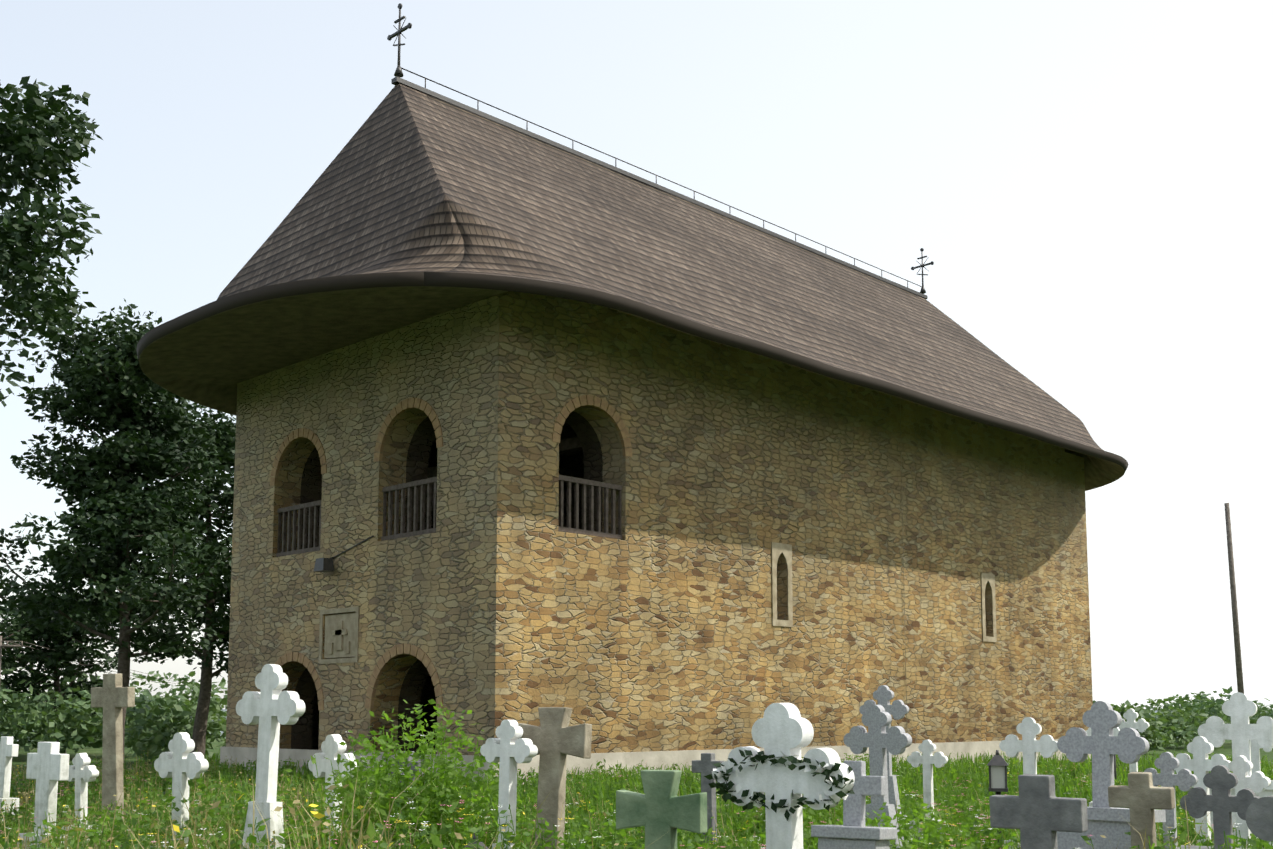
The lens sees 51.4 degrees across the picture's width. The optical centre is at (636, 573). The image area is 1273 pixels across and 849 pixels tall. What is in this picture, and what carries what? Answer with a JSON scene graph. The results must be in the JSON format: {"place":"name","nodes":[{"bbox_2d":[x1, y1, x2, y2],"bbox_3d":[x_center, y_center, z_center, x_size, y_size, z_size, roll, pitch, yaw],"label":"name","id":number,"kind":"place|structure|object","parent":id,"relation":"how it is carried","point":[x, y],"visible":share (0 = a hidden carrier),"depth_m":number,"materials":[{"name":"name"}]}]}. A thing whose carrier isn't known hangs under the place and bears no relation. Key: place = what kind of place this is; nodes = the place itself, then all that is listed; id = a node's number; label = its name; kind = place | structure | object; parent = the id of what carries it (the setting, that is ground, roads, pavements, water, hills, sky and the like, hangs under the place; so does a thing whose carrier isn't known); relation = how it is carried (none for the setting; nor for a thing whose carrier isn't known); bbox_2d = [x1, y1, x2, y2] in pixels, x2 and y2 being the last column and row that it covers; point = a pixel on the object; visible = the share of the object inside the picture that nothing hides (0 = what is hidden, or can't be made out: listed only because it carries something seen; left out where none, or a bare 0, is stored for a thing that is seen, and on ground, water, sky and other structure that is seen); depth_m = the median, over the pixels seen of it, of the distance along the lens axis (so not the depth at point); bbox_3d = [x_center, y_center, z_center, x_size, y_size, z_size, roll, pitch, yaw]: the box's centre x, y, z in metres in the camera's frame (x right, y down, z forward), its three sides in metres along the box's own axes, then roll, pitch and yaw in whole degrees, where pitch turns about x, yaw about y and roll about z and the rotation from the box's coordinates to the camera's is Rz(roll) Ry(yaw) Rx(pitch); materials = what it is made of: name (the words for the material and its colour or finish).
{"place":"outdoors","nodes":[
{"label":"outdoors","id":0,"kind":"place"},
{"bbox_2d":[0,699,1272,848],"bbox_3d":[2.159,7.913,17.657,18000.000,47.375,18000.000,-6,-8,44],"label":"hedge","id":1,"kind":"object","parent":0,"point":[92,752],"depth_m":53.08,"materials":[{"name":"green plant"}]},
{"bbox_2d":[0,736,18,820],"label":"white cross","id":2,"kind":"object","parent":1,"relation":"on","point":[8,749],"visible":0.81,"depth_m":16.58,"materials":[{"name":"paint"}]},
{"bbox_2d":[17,742,68,848],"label":"cross gravestone","id":3,"kind":"object","parent":1,"relation":"on","point":[47,766],"visible":0.77,"depth_m":12.64,"materials":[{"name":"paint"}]},
{"bbox_2d":[0,76,102,406],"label":"tree","id":4,"kind":"object","parent":1,"relation":"on","point":[24,145],"visible":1,"depth_m":7.30,"materials":[{"name":"green plant"}]},
{"bbox_2d":[0,580,139,753],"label":"tree","id":5,"kind":"object","parent":1,"relation":"on","point":[52,637],"depth_m":48.52,"materials":[{"name":"green plant"}]},
{"bbox_2d":[61,753,100,845],"bbox_3d":[-5.735,2.442,13.672,0.416,1.160,0.270,-3,-4,27],"label":"white cross","id":6,"kind":"object","parent":1,"relation":"on","point":[82,773],"visible":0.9,"depth_m":13.65,"materials":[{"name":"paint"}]},
{"bbox_2d":[91,673,134,825],"bbox_3d":[-6.172,2.181,15.602,0.696,1.988,0.104,-4,-4,33],"label":"cross gravestone","id":7,"kind":"object","parent":1,"relation":"on","point":[112,696],"visible":0.81,"depth_m":15.55,"materials":[{"name":"beige stone"}]},
{"bbox_2d":[0,299,231,770],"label":"tall tree","id":8,"kind":"object","parent":1,"relation":"on","point":[105,527],"depth_m":33.32,"materials":[{"name":"green plant"}]},
{"bbox_2d":[73,404,235,757],"bbox_3d":[-13.260,0.209,40.213,8.386,11.380,8.158,-6,-8,44],"label":"tree","id":9,"kind":"object","parent":1,"relation":"on","point":[223,435],"depth_m":39.61,"materials":[{"name":"green plant"}]},
{"bbox_2d":[152,732,209,848],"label":"cross gravestone","id":10,"kind":"object","parent":1,"relation":"on","point":[180,764],"visible":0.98,"depth_m":11.70,"materials":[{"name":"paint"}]},
{"bbox_2d":[236,664,305,848],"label":"cross gravestone","id":11,"kind":"object","parent":1,"relation":"on","point":[270,707],"visible":1,"depth_m":10.24,"materials":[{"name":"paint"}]},
{"bbox_2d":[308,734,358,848],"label":"white cross","id":12,"kind":"object","parent":1,"relation":"on","point":[332,748],"visible":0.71,"depth_m":10.76,"materials":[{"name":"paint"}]},
{"bbox_2d":[389,751,422,827],"bbox_3d":[-2.044,2.253,11.778,0.371,1.326,0.090,-4,-6,35],"label":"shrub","id":13,"kind":"object","parent":1,"relation":"on","point":[411,764],"visible":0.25,"depth_m":11.76,"materials":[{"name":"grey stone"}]},
{"bbox_2d":[464,833,488,848],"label":"grave lantern","id":14,"kind":"object","parent":1,"relation":"on","point":[480,843],"visible":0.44,"depth_m":7.87,"materials":[{"name":"metal"}]},
{"bbox_2d":[480,720,537,848],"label":"gravestone","id":15,"kind":"object","parent":1,"relation":"on","point":[508,749],"visible":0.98,"depth_m":8.85,"materials":[{"name":"stone"}]},
{"bbox_2d":[518,707,591,848],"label":"cross gravestone","id":16,"kind":"object","parent":1,"relation":"on","point":[555,739],"visible":0.9,"depth_m":8.87,"materials":[{"name":"beige stone"}]},
{"bbox_2d":[0,503,1243,693],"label":"utility poles and wires","id":17,"kind":"object","parent":1,"relation":"on","point":[1239,675],"visible":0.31,"depth_m":42.39,"materials":[{"name":"brown wood"}]},
{"bbox_2d":[0,654,1272,760],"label":"shrubs","id":18,"kind":"object","parent":1,"relation":"on","point":[153,725],"visible":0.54,"depth_m":45.95,"materials":[{"name":"green plant"}]},
{"bbox_2d":[220,739,1090,784],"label":"plinth","id":19,"kind":"structure","parent":1,"relation":"on","point":[651,759],"depth_m":22.86,"materials":[{"name":"paint"}]},
{"bbox_2d":[226,291,1092,755],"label":"church walls","id":20,"kind":"structure","parent":1,"relation":"on","point":[496,597],"depth_m":23.46,"materials":[{"name":"stone"}]},
{"bbox_2d":[319,606,358,663],"bbox_3d":[-5.061,1.076,22.713,1.180,0.940,0.134,-6,-8,44],"label":"relief plaque","id":21,"kind":"object","parent":20,"relation":"attached to","point":[341,642],"visible":0.94,"depth_m":22.65,"materials":[{"name":"stone"}]},
{"bbox_2d":[314,536,373,571],"bbox_3d":[-4.982,-0.330,22.493,1.342,0.531,0.300,-6,-8,44],"label":"flood light","id":22,"kind":"object","parent":20,"relation":"attached to","point":[323,564],"visible":0.96,"depth_m":22.72,"materials":[{"name":"metal"}]},
{"bbox_2d":[276,475,621,556],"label":"balcony railings","id":23,"kind":"object","parent":20,"relation":"on","point":[429,482],"visible":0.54,"depth_m":21.79,"materials":[{"name":"brown wood"}]},
{"bbox_2d":[270,395,631,709],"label":"brick arches","id":24,"kind":"structure","parent":20,"relation":"attached to","point":[404,405],"depth_m":21.88,"materials":[{"name":"brown brick"}]},
{"bbox_2d":[427,437,581,514],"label":"bells and beam","id":25,"kind":"object","parent":20,"relation":"attached to","point":[569,445],"visible":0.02,"depth_m":23.10,"materials":[{"name":"brown wood"}]},
{"bbox_2d":[136,83,1127,490],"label":"roof","id":26,"kind":"structure","parent":20,"relation":"on","point":[410,187],"depth_m":23.76,"materials":[{"name":"brown wood"}]},
{"bbox_2d":[164,286,507,384],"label":"canopy soffit","id":27,"kind":"structure","parent":26,"relation":"attached to","point":[286,335],"depth_m":21.75,"materials":[{"name":"brown wood"}]},
{"bbox_2d":[387,3,933,298],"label":"ridge crosses and wire","id":28,"kind":"object","parent":26,"relation":"on","point":[397,78],"visible":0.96,"depth_m":28.06,"materials":[{"name":"metal"}]},
{"bbox_2d":[771,542,996,641],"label":"window surrounds","id":29,"kind":"object","parent":20,"relation":"attached to","point":[778,549],"visible":0.94,"depth_m":24.94,"materials":[{"name":"stone"}]},
{"bbox_2d":[900,407,906,718],"bbox_3d":[6.565,0.078,27.430,2.040,7.911,0.022,-2,-6,18],"label":"lightning conductor","id":30,"kind":"object","parent":20,"relation":"attached to","point":[903,557],"visible":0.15,"depth_m":27.78,"materials":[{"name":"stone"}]},
{"bbox_2d":[616,770,706,848],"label":"cross gravestone","id":31,"kind":"object","parent":1,"relation":"on","point":[659,808],"visible":1,"depth_m":6.86,"materials":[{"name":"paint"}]},
{"bbox_2d":[692,753,724,847],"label":"cross gravestone","id":32,"kind":"object","parent":1,"relation":"on","point":[704,766],"visible":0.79,"depth_m":12.36,"materials":[{"name":"grey stone"}]},
{"bbox_2d":[704,703,854,848],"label":"cross gravestone","id":33,"kind":"object","parent":1,"relation":"on","point":[781,775],"visible":1,"depth_m":7.32,"materials":[{"name":"stone"}]},
{"bbox_2d":[811,760,896,848],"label":"cross gravestone","id":34,"kind":"object","parent":1,"relation":"on","point":[853,831],"visible":0.79,"depth_m":8.90,"materials":[{"name":"stone"}]},
{"bbox_2d":[843,705,911,848],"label":"cross gravestone","id":35,"kind":"object","parent":1,"relation":"on","point":[877,740],"visible":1,"depth_m":11.85,"materials":[{"name":"stone"}]},
{"bbox_2d":[859,685,908,841],"bbox_3d":[2.522,2.067,13.371,0.494,1.864,0.198,-3,-5,28],"label":"cross gravestone","id":36,"kind":"object","parent":1,"relation":"on","point":[883,695],"visible":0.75,"depth_m":13.34,"materials":[{"name":"stone"}]},
{"bbox_2d":[907,740,948,846],"bbox_3d":[3.076,2.410,13.941,0.416,1.303,0.270,-3,-6,28],"label":"white cross","id":37,"kind":"object","parent":1,"relation":"on","point":[927,759],"visible":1,"depth_m":13.93,"materials":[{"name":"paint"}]},
{"bbox_2d":[987,750,1008,848],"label":"grave lantern","id":38,"kind":"object","parent":1,"relation":"on","point":[997,764],"visible":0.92,"depth_m":12.93,"materials":[{"name":"metal"}]},
{"bbox_2d":[999,717,1058,848],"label":"white cross","id":39,"kind":"object","parent":1,"relation":"on","point":[1029,745],"visible":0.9,"depth_m":12.00,"materials":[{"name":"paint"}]},
{"bbox_2d":[989,774,1087,848],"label":"cross gravestone","id":40,"kind":"object","parent":1,"relation":"on","point":[1037,813],"visible":1,"depth_m":6.90,"materials":[{"name":"grey stone"}]},
{"bbox_2d":[1086,727,1119,807],"bbox_3d":[5.666,2.520,15.980,0.439,1.599,0.270,-3,-4,27],"label":"white cross","id":41,"kind":"object","parent":1,"relation":"on","point":[1115,731],"visible":0.08,"depth_m":15.93,"materials":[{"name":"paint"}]},
{"bbox_2d":[1057,701,1165,848],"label":"granite cross","id":42,"kind":"object","parent":1,"relation":"on","point":[1102,744],"visible":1,"depth_m":8.95,"materials":[{"name":"grey stone"}]},
{"bbox_2d":[1118,708,1149,771],"bbox_3d":[6.761,2.657,18.004,0.453,1.622,0.270,-4,-3,33],"label":"white cross","id":43,"kind":"object","parent":1,"relation":"on","point":[1131,715],"visible":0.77,"depth_m":17.98,"materials":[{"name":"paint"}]},
{"bbox_2d":[1108,772,1174,848],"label":"cross gravestone","id":44,"kind":"object","parent":1,"relation":"on","point":[1140,796],"visible":1,"depth_m":7.89,"materials":[{"name":"beige stone"}]},
{"bbox_2d":[1144,752,1197,848],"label":"cross gravestone","id":45,"kind":"object","parent":1,"relation":"on","point":[1166,763],"visible":0.77,"depth_m":9.95,"materials":[{"name":"stone"}]},
{"bbox_2d":[1174,736,1230,842],"bbox_3d":[4.706,2.156,10.994,0.478,1.589,0.270,-5,-10,38],"label":"white cross","id":46,"kind":"object","parent":1,"relation":"on","point":[1200,764],"visible":0.6,"depth_m":11.02,"materials":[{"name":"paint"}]},
{"bbox_2d":[1176,765,1259,848],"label":"cross gravestone","id":47,"kind":"object","parent":1,"relation":"on","point":[1221,802],"visible":0.81,"depth_m":7.44,"materials":[{"name":"grey stone"}]},
{"bbox_2d":[1192,692,1272,848],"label":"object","id":48,"kind":"object","parent":1,"relation":"on","point":[1240,731],"visible":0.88,"depth_m":12.05,"materials":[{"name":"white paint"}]},
{"bbox_2d":[1228,755,1270,847],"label":"white cross","id":49,"kind":"object","parent":1,"relation":"on","point":[1240,766],"visible":0.56,"depth_m":8.94,"materials":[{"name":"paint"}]},
{"bbox_2d":[1246,796,1272,840],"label":"cross gravestone","id":50,"kind":"object","parent":1,"relation":"on","point":[1259,816],"visible":1,"depth_m":6.10,"materials":[{"name":"grey stone"}]},
{"bbox_2d":[1250,740,1272,772],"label":"white cross","id":51,"kind":"object","parent":1,"relation":"on","point":[1255,746],"visible":0.21,"depth_m":15.04,"materials":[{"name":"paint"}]},
{"bbox_2d":[0,0,1272,709],"label":"sky","id":52,"kind":"structure","parent":0,"point":[1086,185],"materials":[{"name":"white"}]},
{"bbox_2d":[1114,754,1116,779],"bbox_3d":[7.965,2.946,22.088,0.263,1.397,0.262,-2,-6,16],"label":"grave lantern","id":53,"kind":"object","parent":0,"point":[1115,766],"visible":0.02,"depth_m":22.04,"materials":[{"name":"metal"}]}
]}

